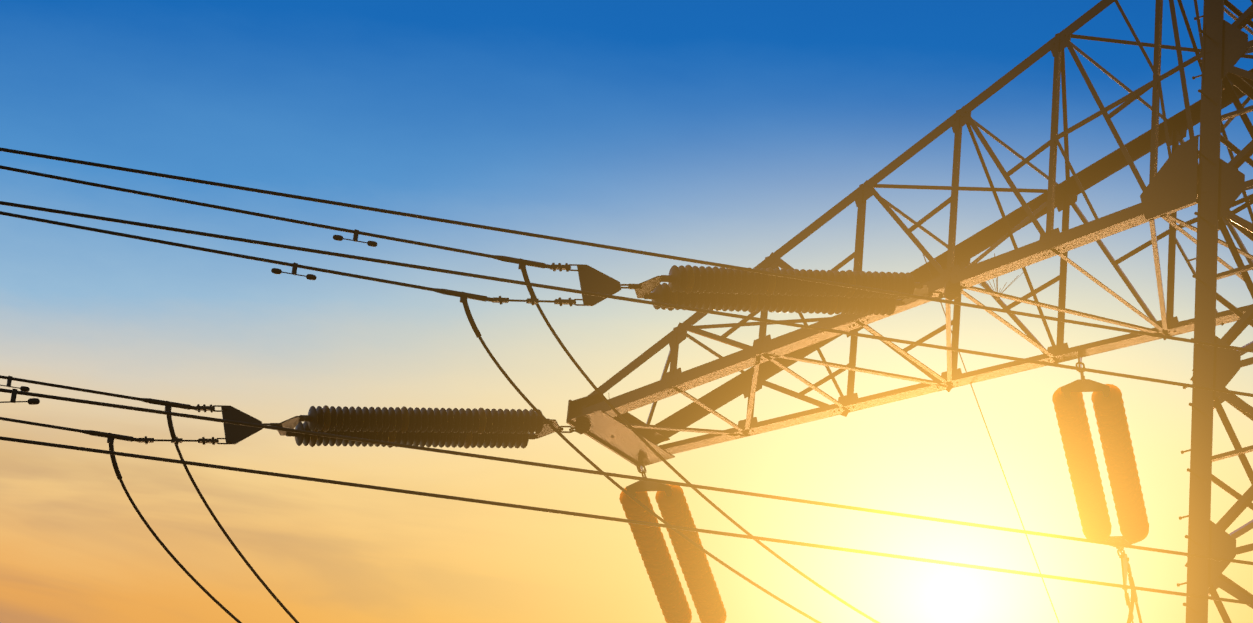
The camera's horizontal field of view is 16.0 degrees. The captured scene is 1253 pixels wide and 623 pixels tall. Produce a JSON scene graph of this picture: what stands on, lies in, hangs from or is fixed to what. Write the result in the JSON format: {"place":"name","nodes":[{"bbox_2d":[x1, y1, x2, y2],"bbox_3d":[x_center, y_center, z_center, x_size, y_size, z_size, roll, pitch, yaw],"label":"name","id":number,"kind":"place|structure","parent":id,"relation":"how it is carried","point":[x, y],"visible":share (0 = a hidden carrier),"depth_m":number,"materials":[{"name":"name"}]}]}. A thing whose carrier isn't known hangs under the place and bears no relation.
{"place":"outdoors","nodes":[
{"label":"outdoors","id":0,"kind":"place"},
{"bbox_2d":[0,0,1252,622],"label":"sky","id":1,"kind":"structure","parent":0,"point":[716,131],"materials":[{"name":"blue"}]},
{"label":"ground","id":2,"kind":"structure","parent":0,"visible":0},
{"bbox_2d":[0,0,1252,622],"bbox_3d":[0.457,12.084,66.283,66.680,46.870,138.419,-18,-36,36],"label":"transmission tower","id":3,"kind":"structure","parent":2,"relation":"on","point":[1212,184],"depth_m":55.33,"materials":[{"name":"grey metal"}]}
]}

